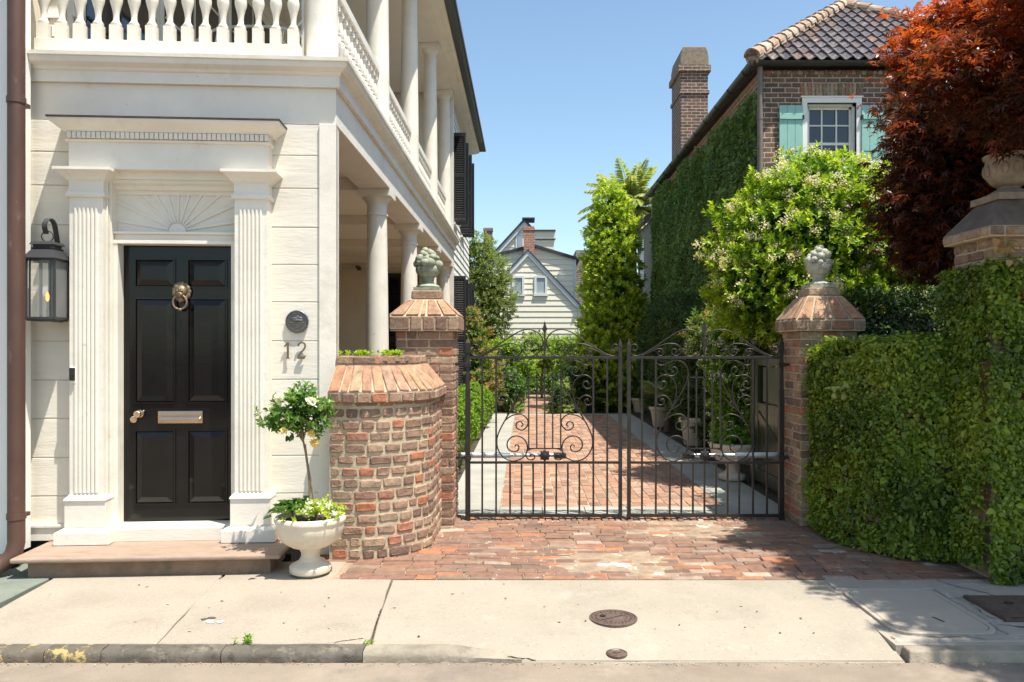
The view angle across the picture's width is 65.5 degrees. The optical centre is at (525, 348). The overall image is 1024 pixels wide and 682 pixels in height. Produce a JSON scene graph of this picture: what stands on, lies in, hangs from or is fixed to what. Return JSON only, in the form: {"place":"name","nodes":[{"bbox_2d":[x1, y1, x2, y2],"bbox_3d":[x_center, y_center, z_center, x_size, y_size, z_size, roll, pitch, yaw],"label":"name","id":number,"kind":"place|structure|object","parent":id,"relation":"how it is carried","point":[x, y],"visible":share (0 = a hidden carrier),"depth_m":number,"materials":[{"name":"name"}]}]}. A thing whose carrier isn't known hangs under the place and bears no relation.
{"place":"outdoors","nodes":[
{"label":"outdoors","id":0,"kind":"place"},
{"bbox_2d":[0,564,51,607],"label":"sidewalk","id":1,"kind":"structure","parent":0,"point":[16,583],"depth_m":5.77,"materials":[{"name":"concrete"}]},
{"bbox_2d":[0,0,30,573],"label":"neighbour house","id":2,"kind":"structure","parent":1,"relation":"on","point":[15,248],"depth_m":5.98,"materials":[{"name":"white paint"}]},
{"bbox_2d":[10,538,289,578],"bbox_3d":[-2.837,1.627,6.193,1.955,0.166,0.560,0,0,-4],"label":"stone step","id":3,"kind":"object","parent":1,"relation":"on","point":[148,558],"visible":0.83,"depth_m":5.99,"materials":[{"name":"stone"}]},
{"bbox_2d":[0,574,223,644],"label":"sidewalk","id":4,"kind":"structure","parent":0,"point":[109,610],"depth_m":5.20,"materials":[{"name":"concrete"}]},
{"bbox_2d":[195,25,301,47],"bbox_3d":[-3.103,-3.027,8.705,1.262,1.296,0.681,0,0,0],"label":"porch settee","id":5,"kind":"object","parent":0,"point":[246,26],"visible":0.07,"depth_m":9.01,"materials":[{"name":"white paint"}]},
{"bbox_2d":[158,579,390,644],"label":"sidewalk","id":6,"kind":"structure","parent":0,"point":[264,610],"depth_m":5.13,"materials":[{"name":"concrete"}]},
{"bbox_2d":[221,562,345,579],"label":"sidewalk","id":7,"kind":"structure","parent":0,"point":[280,570],"depth_m":5.98,"materials":[{"name":"concrete"}]},
{"bbox_2d":[273,511,345,577],"bbox_3d":[-1.625,1.476,6.020,0.532,0.444,0.532,0,0,0],"label":"stone planter","id":8,"kind":"object","parent":7,"relation":"on","point":[310,538],"visible":0.91,"depth_m":5.87,"materials":[{"name":"stone"}]},
{"bbox_2d":[263,495,307,518],"bbox_3d":[-1.793,1.207,5.966,0.324,0.169,0.469,0,0,0],"label":"begonia","id":9,"kind":"object","parent":8,"relation":"on","point":[289,504],"visible":0.94,"depth_m":5.95,"materials":[{"name":"green plant"}]},
{"bbox_2d":[253,380,338,519],"bbox_3d":[-1.727,0.768,6.010,0.621,1.067,0.453,0,0,0],"label":"camellia standard","id":10,"kind":"object","parent":8,"relation":"on","point":[299,416],"visible":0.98,"depth_m":5.95,"materials":[{"name":"green plant"}]},
{"bbox_2d":[277,494,347,521],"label":"white trailing flowers","id":11,"kind":"object","parent":8,"relation":"on","point":[310,507],"visible":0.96,"depth_m":5.91,"materials":[{"name":"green plant"}]},
{"bbox_2d":[302,0,303,55],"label":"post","id":12,"kind":"object","parent":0,"point":[302,27],"depth_m":7.33,"materials":[{"name":"white paint"}]},
{"bbox_2d":[2,661,1018,667],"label":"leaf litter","id":13,"kind":"object","parent":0,"point":[535,664],"visible":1,"depth_m":4.47,"materials":[{"name":"plant"}]},
{"bbox_2d":[0,663,1023,681],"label":"road","id":14,"kind":"structure","parent":0,"point":[505,672],"depth_m":4.36,"materials":[{"name":"asphalt"}]},
{"bbox_2d":[471,217,580,388],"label":"house","id":15,"kind":"structure","parent":0,"point":[542,271],"depth_m":33.49,"materials":[{"name":"wood"}]},
{"bbox_2d":[512,276,524,295],"bbox_3d":[-0.303,-2.651,33.450,0.576,0.845,0.100,0,0,0],"label":"window","id":16,"kind":"structure","parent":15,"relation":"in","point":[520,287],"depth_m":33.46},
{"bbox_2d":[534,276,547,295],"bbox_3d":[0.651,-2.651,33.450,0.599,0.845,0.100,0,0,0],"label":"window","id":17,"kind":"structure","parent":15,"relation":"in","point":[540,282],"depth_m":33.42,"materials":[{"name":"glass"}]},
{"bbox_2d":[521,395,555,413],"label":"garden path","id":18,"kind":"structure","parent":0,"point":[532,403],"depth_m":24.31,"materials":[{"name":"brick"}]},
{"bbox_2d":[500,414,721,506],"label":"brick driveway","id":19,"kind":"structure","parent":0,"point":[648,469],"depth_m":10.94,"materials":[{"name":"brick"}]},
{"bbox_2d":[457,389,777,520],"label":"garden soil","id":20,"kind":"structure","parent":0,"point":[745,470],"depth_m":14.43,"materials":[{"name":"soil"}]},
{"bbox_2d":[27,0,485,560],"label":"piazza house","id":21,"kind":"structure","parent":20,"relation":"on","point":[223,206],"depth_m":6.57,"materials":[{"name":"beige paint"}]},
{"bbox_2d":[26,218,68,321],"bbox_3d":[-3.753,-0.623,6.288,0.254,0.815,0.327,0,0,-4],"label":"wall lantern","id":22,"kind":"object","parent":21,"relation":"attached to","point":[53,255],"depth_m":6.25,"materials":[{"name":"metal"}]},
{"bbox_2d":[69,367,75,382],"bbox_3d":[-3.580,0.208,6.295,0.048,0.127,0.038,0,0,0],"label":"doorbell","id":23,"kind":"object","parent":21,"relation":"attached to","point":[72,374],"visible":1,"depth_m":6.28,"materials":[{"name":"white paint"}]},
{"bbox_2d":[75,0,148,40],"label":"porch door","id":24,"kind":"structure","parent":21,"relation":"in","point":[89,13],"depth_m":7.94,"materials":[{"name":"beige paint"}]},
{"bbox_2d":[124,245,230,521],"bbox_3d":[-2.869,0.286,6.598,0.901,2.284,0.169,0,0,0],"label":"front door","id":25,"kind":"structure","parent":21,"relation":"in","point":[177,299],"depth_m":6.60,"materials":[{"name":"black paint"}]},
{"bbox_2d":[156,0,219,41],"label":"porch window","id":26,"kind":"structure","parent":21,"relation":"in","point":[196,16],"depth_m":9.45,"materials":[{"name":"beige paint"}]},
{"bbox_2d":[226,0,269,43],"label":"porch window","id":27,"kind":"structure","parent":21,"relation":"in","point":[249,17],"depth_m":11.60,"materials":[{"name":"beige paint"}]},
{"bbox_2d":[285,310,308,332],"bbox_3d":[-1.880,-0.225,6.561,0.188,0.188,0.027,0,0,-4],"label":"award plaque","id":28,"kind":"object","parent":21,"relation":"attached to","point":[296,321],"visible":1,"depth_m":6.55,"materials":[{"name":"metal"}]},
{"bbox_2d":[457,399,479,451],"bbox_3d":[-1.258,1.237,12.999,1.056,0.945,1.032,0,0,0],"label":"boxwood ball","id":29,"kind":"object","parent":20,"relation":"on","point":[461,430],"visible":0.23,"depth_m":12.88,"materials":[{"name":"green plant"}]},
{"bbox_2d":[457,387,487,439],"bbox_3d":[-1.224,1.212,15.006,1.036,0.988,1.011,0,0,0],"label":"boxwood ball","id":30,"kind":"object","parent":20,"relation":"on","point":[477,401],"visible":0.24,"depth_m":14.92,"materials":[{"name":"green plant"}]},
{"bbox_2d":[457,381,494,424],"bbox_3d":[-1.150,1.201,17.091,1.073,1.033,0.992,0,0,0],"label":"boxwood ball","id":31,"kind":"object","parent":20,"relation":"on","point":[485,396],"visible":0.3,"depth_m":16.99,"materials":[{"name":"green plant"}]},
{"bbox_2d":[462,305,507,409],"bbox_3d":[-1.027,0.337,18.341,1.328,2.729,1.376,0,0,0],"label":"nandina","id":32,"kind":"object","parent":20,"relation":"on","point":[473,322],"visible":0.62,"depth_m":18.13,"materials":[{"name":"green plant"}]},
{"bbox_2d":[469,230,522,353],"bbox_3d":[-1.398,-1.128,25.976,2.643,5.664,2.134,0,0,0],"label":"olive green tree","id":33,"kind":"object","parent":20,"relation":"on","point":[495,301],"visible":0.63,"depth_m":25.59,"materials":[{"name":"green plant"}]},
{"bbox_2d":[486,359,527,411],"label":"clipped hedge","id":34,"kind":"object","parent":20,"relation":"on","point":[511,387],"visible":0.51,"depth_m":21.57,"materials":[{"name":"green plant"}]},
{"bbox_2d":[479,336,541,385],"bbox_3d":[-0.574,0.636,24.670,2.636,2.133,1.668,0,0,-34],"label":"bright garden shrub","id":35,"kind":"object","parent":20,"relation":"on","point":[521,366],"visible":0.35,"depth_m":24.49,"materials":[{"name":"green plant"}]},
{"bbox_2d":[513,332,565,397],"bbox_3d":[0.615,0.526,27.499,2.454,2.355,1.666,0,0,0],"label":"weeping yellow shrub","id":36,"kind":"object","parent":20,"relation":"on","point":[547,364],"visible":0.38,"depth_m":27.21,"materials":[{"name":"green plant"}]},
{"bbox_2d":[524,369,556,394],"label":"path end hedge","id":37,"kind":"object","parent":20,"relation":"on","point":[547,384],"visible":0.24,"depth_m":29.66,"materials":[{"name":"green plant"}]},
{"bbox_2d":[509,400,586,413],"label":"groundcover","id":38,"kind":"object","parent":20,"relation":"on","point":[563,410],"visible":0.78,"depth_m":20.96,"materials":[{"name":"green plant"}]},
{"bbox_2d":[554,377,576,411],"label":"variegated shrub","id":39,"kind":"object","parent":20,"relation":"on","point":[569,389],"visible":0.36,"depth_m":21.19,"materials":[{"name":"green plant"}]},
{"bbox_2d":[547,330,584,382],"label":"bright garden shrub","id":40,"kind":"object","parent":20,"relation":"on","point":[559,351],"visible":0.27,"depth_m":24.19,"materials":[{"name":"green plant"}]},
{"bbox_2d":[573,250,597,332],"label":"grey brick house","id":41,"kind":"structure","parent":20,"relation":"on","point":[578,276],"depth_m":37.00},
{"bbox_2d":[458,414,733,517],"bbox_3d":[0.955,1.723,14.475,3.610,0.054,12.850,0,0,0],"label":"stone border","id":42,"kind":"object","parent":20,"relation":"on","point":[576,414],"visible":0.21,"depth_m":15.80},
{"bbox_2d":[546,383,566,413],"bbox_3d":[0.828,1.279,20.910,0.563,0.862,0.536,0,0,32],"label":"topiary ball","id":43,"kind":"object","parent":42,"relation":"on","point":[556,395],"visible":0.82,"depth_m":20.82,"materials":[{"name":"green plant"}]},
{"bbox_2d":[549,361,644,411],"bbox_3d":[2.237,0.957,21.847,3.174,1.585,1.349,0,0,0],"label":"clipped hedge","id":44,"kind":"object","parent":20,"relation":"on","point":[578,386],"visible":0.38,"depth_m":21.58,"materials":[{"name":"green plant"}]},
{"bbox_2d":[570,179,652,411],"bbox_3d":[2.454,-1.471,22.175,2.471,6.577,2.265,0,0,0],"label":"columnar evergreen","id":45,"kind":"object","parent":20,"relation":"on","point":[611,277],"visible":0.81,"depth_m":21.65,"materials":[{"name":"green plant"}]},
{"bbox_2d":[577,157,657,304],"bbox_3d":[4.514,-3.195,34.029,4.481,9.792,4.098,0,0,40],"label":"date palm","id":46,"kind":"object","parent":20,"relation":"on","point":[635,187],"visible":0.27,"depth_m":33.28,"materials":[{"name":"green plant"}]},
{"bbox_2d":[458,415,777,517],"bbox_3d":[0.955,1.710,14.275,3.606,0.039,12.446,0,0,0],"label":"stone border","id":47,"kind":"object","parent":20,"relation":"on","point":[504,435],"visible":0.57,"depth_m":9.72,"materials":[{"name":"stone"}]},
{"bbox_2d":[709,441,754,481],"bbox_3d":[2.660,1.447,10.250,0.582,0.485,0.582,0,0,0],"label":"pedestal planter","id":48,"kind":"object","parent":47,"relation":"on","point":[733,472],"visible":0.55,"depth_m":10.09,"materials":[{"name":"stone"}]},
{"bbox_2d":[709,424,754,444],"bbox_3d":[2.660,1.335,10.239,0.662,0.732,0.626,0,0,0],"label":"pedestal planting","id":49,"kind":"object","parent":48,"relation":"in","point":[736,431],"visible":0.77,"depth_m":10.14,"materials":[{"name":"green plant"}]},
{"bbox_2d":[631,397,646,411],"bbox_3d":[3.100,1.510,21.500,0.536,0.380,0.536,0,0,0],"label":"garden pot","id":50,"kind":"object","parent":20,"relation":"on","point":[636,402],"visible":0.51,"depth_m":21.34,"materials":[{"name":"stone"}]},
{"bbox_2d":[633,308,659,413],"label":"border shrub","id":51,"kind":"object","parent":20,"relation":"on","point":[643,339],"visible":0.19,"depth_m":19.97,"materials":[{"name":"green plant"}]},
{"bbox_2d":[649,406,664,426],"bbox_3d":[2.970,1.480,17.500,0.515,0.440,0.515,0,0,0],"label":"garden pot","id":52,"kind":"object","parent":20,"relation":"on","point":[660,415],"visible":0.55,"depth_m":17.33,"materials":[{"name":"stone"}]},
{"bbox_2d":[643,381,669,407],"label":"pot plant","id":53,"kind":"object","parent":52,"relation":"in","point":[650,397],"visible":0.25,"depth_m":17.36,"materials":[{"name":"green plant"}]},
{"bbox_2d":[639,381,680,431],"bbox_3d":[2.962,1.166,16.294,1.238,1.068,1.319,0,0,37],"label":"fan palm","id":54,"kind":"object","parent":20,"relation":"on","point":[648,386],"visible":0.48,"depth_m":16.22,"materials":[{"name":"green plant"}]},
{"bbox_2d":[646,312,679,423],"bbox_3d":[3.248,0.309,18.001,1.016,2.883,2.512,0,0,0],"label":"border shrub","id":55,"kind":"object","parent":20,"relation":"on","point":[652,369],"visible":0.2,"depth_m":18.04,"materials":[{"name":"green plant"}]},
{"bbox_2d":[660,303,695,432],"bbox_3d":[3.249,0.358,16.050,1.079,2.731,2.493,0,0,0],"label":"border shrub","id":56,"kind":"object","parent":20,"relation":"on","point":[671,386],"visible":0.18,"depth_m":15.97,"materials":[{"name":"green plant"}]},
{"bbox_2d":[643,291,713,381],"bbox_3d":[3.175,0.218,15.737,1.284,2.968,5.509,0,0,0],"label":"border tree","id":57,"kind":"object","parent":20,"relation":"on","point":[662,310],"visible":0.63,"depth_m":15.42,"materials":[{"name":"green plant"}]},
{"bbox_2d":[678,416,707,445],"bbox_3d":[2.980,1.450,14.100,0.536,0.500,0.536,0,0,0],"label":"garden pot","id":58,"kind":"object","parent":20,"relation":"on","point":[692,436],"visible":0.58,"depth_m":13.93,"materials":[{"name":"stone"}]},
{"bbox_2d":[672,388,702,421],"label":"pot plant","id":59,"kind":"object","parent":58,"relation":"in","point":[684,402],"visible":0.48,"depth_m":13.97,"materials":[{"name":"green plant"}]},
{"bbox_2d":[675,304,719,447],"bbox_3d":[3.214,0.476,13.987,1.003,2.631,2.318,0,0,0],"label":"border shrub","id":60,"kind":"object","parent":20,"relation":"on","point":[691,366],"visible":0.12,"depth_m":13.75,"materials":[{"name":"green plant"}]},
{"bbox_2d":[699,309,768,446],"bbox_3d":[3.241,0.511,12.317,1.072,2.470,2.166,0,0,0],"label":"border shrub","id":61,"kind":"object","parent":20,"relation":"on","point":[706,394],"visible":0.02,"depth_m":12.47,"materials":[{"name":"green plant"}]},
{"bbox_2d":[696,305,778,465],"bbox_3d":[2.991,0.510,10.988,1.255,2.381,0.823,0,0,0],"label":"star jasmine","id":62,"kind":"object","parent":20,"relation":"on","point":[739,389],"visible":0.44,"depth_m":10.88,"materials":[{"name":"green plant"}]},
{"bbox_2d":[748,332,767,482],"bbox_3d":[2.980,0.740,10.200,0.200,1.920,0.200,0,0,0],"label":"ball topped post","id":63,"kind":"object","parent":20,"relation":"on","point":[753,342],"visible":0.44,"depth_m":10.12,"materials":[{"name":"metal"}]},
{"bbox_2d":[691,141,935,347],"bbox_3d":[3.746,-0.452,10.123,3.321,4.308,2.429,0,0,0],"label":"flowering privet","id":64,"kind":"object","parent":20,"relation":"on","point":[799,216],"visible":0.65,"depth_m":9.50,"materials":[{"name":"green plant"}]},
{"bbox_2d":[840,284,954,355],"bbox_3d":[5.397,0.442,9.321,4.502,2.517,0.905,0,0,0],"label":"hedge","id":65,"kind":"object","parent":20,"relation":"on","point":[885,323],"visible":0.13,"depth_m":9.10,"materials":[{"name":"green plant"}]},
{"bbox_2d":[372,580,904,662],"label":"sidewalk","id":66,"kind":"structure","parent":0,"point":[515,618],"depth_m":4.97,"materials":[{"name":"concrete"}]},
{"bbox_2d":[589,609,637,627],"bbox_3d":[0.556,1.709,5.030,0.303,0.042,0.303,0,0,0],"label":"water meter cover","id":67,"kind":"object","parent":66,"relation":"on","point":[611,618],"visible":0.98,"depth_m":5.01,"materials":[{"name":"metal"}]},
{"bbox_2d":[606,648,626,659],"bbox_3d":[0.525,1.760,4.575,0.123,0.040,0.123,0,0,0],"label":"valve cover","id":68,"kind":"object","parent":66,"relation":"on","point":[617,654],"visible":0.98,"depth_m":4.55,"materials":[{"name":"metal"}]},
{"bbox_2d":[320,520,988,583],"bbox_3d":[1.024,1.721,6.867,5.446,0.076,1.967,0,0,0],"label":"brick apron","id":69,"kind":"object","parent":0,"point":[767,558],"visible":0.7,"depth_m":6.50,"materials":[{"name":"brick"}]},
{"bbox_2d":[327,355,445,560],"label":"curved brick wall","id":70,"kind":"structure","parent":69,"relation":"on","point":[385,459],"depth_m":6.48,"materials":[{"name":"brick"}]},
{"bbox_2d":[338,349,403,355],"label":"wall creeper","id":71,"kind":"object","parent":70,"relation":"on","point":[385,352],"depth_m":6.69,"materials":[{"name":"green plant"}]},
{"bbox_2d":[389,290,463,525],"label":"gate pier","id":72,"kind":"structure","parent":69,"relation":"on","point":[429,324],"depth_m":7.66,"materials":[{"name":"brick"}]},
{"bbox_2d":[413,247,442,290],"bbox_3d":[-0.967,-0.797,7.927,0.304,0.435,0.300,0,0,0],"label":"basket finial","id":73,"kind":"object","parent":72,"relation":"on","point":[428,264],"visible":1,"depth_m":7.84,"materials":[{"name":"stone"}]},
{"bbox_2d":[455,321,621,520],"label":"iron gate","id":74,"kind":"structure","parent":72,"relation":"attached to","point":[544,455],"depth_m":7.92,"materials":[{"name":"metal"}]},
{"bbox_2d":[461,452,565,458],"bbox_3d":[-0.122,1.073,8.015,1.060,0.060,0.130,0,0,0],"label":"gate opener","id":75,"kind":"object","parent":74,"relation":"attached to","point":[490,454],"visible":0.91,"depth_m":8.03,"materials":[{"name":"silver metal"}]},
{"bbox_2d":[455,513,789,521],"bbox_3d":[1.006,1.713,7.957,3.418,0.116,0.178,0,0,0],"label":"brick threshold","id":76,"kind":"object","parent":69,"relation":"on","point":[647,519],"visible":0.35,"depth_m":7.93,"materials":[{"name":"brick"}]},
{"bbox_2d":[775,287,865,525],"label":"gate pier","id":77,"kind":"structure","parent":69,"relation":"on","point":[812,316],"depth_m":7.64,"materials":[{"name":"brick"}]},
{"bbox_2d":[627,320,789,519],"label":"iron gate","id":78,"kind":"structure","parent":77,"relation":"attached to","point":[704,455],"depth_m":7.92,"materials":[{"name":"metal"}]},
{"bbox_2d":[680,452,785,458],"bbox_3d":[2.098,1.073,8.015,1.060,0.060,0.130,0,0,0],"label":"gate opener","id":79,"kind":"object","parent":77,"relation":"attached to","point":[756,454],"visible":0.81,"depth_m":8.03,"materials":[{"name":"silver metal"}]},
{"bbox_2d":[755,355,778,491],"bbox_3d":[2.891,0.860,9.075,0.078,1.560,1.850,0,0,0],"label":"garden door","id":80,"kind":"structure","parent":77,"relation":"attached to","point":[760,421],"depth_m":9.48,"materials":[{"name":"green paint"}]},
{"bbox_2d":[801,245,836,288],"bbox_3d":[2.894,-0.814,7.856,0.277,0.428,0.264,0,0,0],"label":"basket finial","id":81,"kind":"object","parent":77,"relation":"on","point":[818,262],"visible":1,"depth_m":7.78,"materials":[{"name":"stone"}]},
{"bbox_2d":[824,355,956,562],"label":"ivy clad wall","id":82,"kind":"structure","parent":69,"relation":"on","point":[870,521],"depth_m":6.54,"materials":[{"name":"brick"}]},
{"bbox_2d":[824,379,853,398],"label":"creeper sprig","id":83,"kind":"object","parent":82,"relation":"attached to","point":[834,389],"visible":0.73,"depth_m":6.89,"materials":[{"name":"green plant"}]},
{"bbox_2d":[812,368,951,544],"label":"fig stems","id":84,"kind":"object","parent":82,"relation":"attached to","point":[878,464],"visible":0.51,"depth_m":6.55,"materials":[{"name":"plant"}]},
{"bbox_2d":[796,288,985,562],"bbox_3d":[3.090,0.622,6.835,0.881,2.193,1.913,0,0,-22],"label":"creeping fig","id":85,"kind":"object","parent":82,"relation":"on","point":[824,361],"visible":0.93,"depth_m":6.49,"materials":[{"name":"green plant"}]},
{"bbox_2d":[943,199,1023,578],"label":"stone capped pier","id":86,"kind":"structure","parent":69,"relation":"on","point":[971,235],"depth_m":5.94,"materials":[{"name":"brick"}]},
{"bbox_2d":[970,150,1023,207],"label":"carved stone urn","id":87,"kind":"object","parent":86,"relation":"on","point":[1005,179],"visible":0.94,"depth_m":6.03,"materials":[{"name":"stone"}]},
{"bbox_2d":[991,230,1021,266],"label":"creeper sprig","id":88,"kind":"object","parent":86,"relation":"attached to","point":[1002,248],"visible":0.97,"depth_m":5.78,"materials":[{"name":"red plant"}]},
{"bbox_2d":[678,299,755,423],"bbox_3d":[2.990,0.394,12.383,1.257,2.614,2.071,0,0,0],"label":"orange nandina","id":89,"kind":"object","parent":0,"point":[705,315],"visible":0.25,"depth_m":12.27,"materials":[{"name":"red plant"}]},
{"bbox_2d":[456,0,1001,303],"label":"sky","id":90,"kind":"structure","parent":0,"point":[564,90],"materials":[{"name":"blue"}]},
{"bbox_2d":[634,0,958,417],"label":"brick carriage house","id":91,"kind":"structure","parent":0,"point":[796,84],"depth_m":13.20,"materials":[{"name":"brown brick"}]},
{"bbox_2d":[640,239,644,279],"bbox_3d":[3.630,-2.652,24.765,0.039,1.404,1.014,0,0,0],"label":"rear window","id":92,"kind":"structure","parent":91,"relation":"in","point":[642,257],"depth_m":24.39,"materials":[{"name":"white paint"}]},
{"bbox_2d":[800,96,863,170],"bbox_3d":[4.707,-3.217,12.293,0.991,1.334,0.218,0,0,0],"label":"window","id":93,"kind":"structure","parent":91,"relation":"in","point":[832,125],"depth_m":12.34,"materials":[{"name":"white paint"}]},
{"bbox_2d":[824,580,933,589],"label":"sidewalk","id":94,"kind":"structure","parent":0,"point":[849,584],"depth_m":5.75,"materials":[{"name":"grey concrete"}]},
{"bbox_2d":[823,581,1023,655],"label":"sidewalk","id":95,"kind":"structure","parent":0,"point":[885,633],"depth_m":4.76,"materials":[{"name":"grey concrete"}]},
{"bbox_2d":[844,588,995,635],"bbox_3d":[2.535,1.731,5.190,0.650,0.078,0.900,0,0,0],"label":"utility vault lid","id":96,"kind":"object","parent":95,"relation":"on","point":[912,611],"visible":0.66,"depth_m":5.12,"materials":[{"name":"concrete"}]},
{"bbox_2d":[963,595,1023,621],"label":"meter box cover","id":97,"kind":"object","parent":95,"relation":"on","point":[1007,608],"visible":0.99,"depth_m":5.24,"materials":[{"name":"metal"}]},
{"bbox_2d":[891,635,1023,642],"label":"curb","id":98,"kind":"structure","parent":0,"point":[966,639],"depth_m":4.68,"materials":[{"name":"grey concrete"}]},
{"bbox_2d":[919,579,1023,597],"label":"sidewalk","id":99,"kind":"structure","parent":0,"point":[954,591],"depth_m":5.67,"materials":[{"name":"grey concrete"}]},
{"bbox_2d":[931,256,1023,585],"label":"creeping fig","id":100,"kind":"object","parent":99,"relation":"on","point":[1003,302],"visible":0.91,"depth_m":5.80,"materials":[{"name":"green plant"}]},
{"bbox_2d":[948,598,1003,621],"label":"sidewalk","id":101,"kind":"structure","parent":0,"point":[967,605],"depth_m":5.20,"materials":[{"name":"grey concrete"}]},
{"bbox_2d":[989,622,1023,634],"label":"sidewalk","id":102,"kind":"structure","parent":0,"point":[1007,628],"depth_m":4.86,"materials":[{"name":"grey concrete"}]},
{"label":"ground","id":103,"kind":"structure","parent":0,"visible":0},
{"bbox_2d":[846,0,1023,294],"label":"red maple","id":104,"kind":"object","parent":103,"relation":"on","point":[967,63],"visible":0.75,"depth_m":7.02,"materials":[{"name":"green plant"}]},
{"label":"sidewalk base","id":105,"kind":"structure","parent":0,"visible":0},
{"bbox_2d":[0,644,53,662],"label":"kerb","id":106,"kind":"structure","parent":105,"relation":"on","point":[21,653],"depth_m":4.50,"materials":[{"name":"yellow paint"}]},
{"bbox_2d":[44,644,108,662],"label":"kerb","id":107,"kind":"structure","parent":105,"relation":"on","point":[72,653],"depth_m":4.50,"materials":[{"name":"yellow paint"}]},
{"bbox_2d":[100,644,226,662],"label":"kerb","id":108,"kind":"structure","parent":105,"relation":"on","point":[160,653],"depth_m":4.50,"materials":[{"name":"stone"}]},
{"bbox_2d":[221,644,365,662],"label":"kerb","id":109,"kind":"structure","parent":105,"relation":"on","point":[292,653],"depth_m":4.50,"materials":[{"name":"stone"}]},
{"bbox_2d":[363,644,521,662],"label":"kerb","id":110,"kind":"structure","parent":105,"relation":"on","point":[405,653],"depth_m":4.50,"materials":[{"name":"concrete"}]},
{"bbox_2d":[901,645,1023,662],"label":"kerb","id":111,"kind":"structure","parent":105,"relation":"on","point":[962,653],"depth_m":4.51,"materials":[{"name":"concrete"}]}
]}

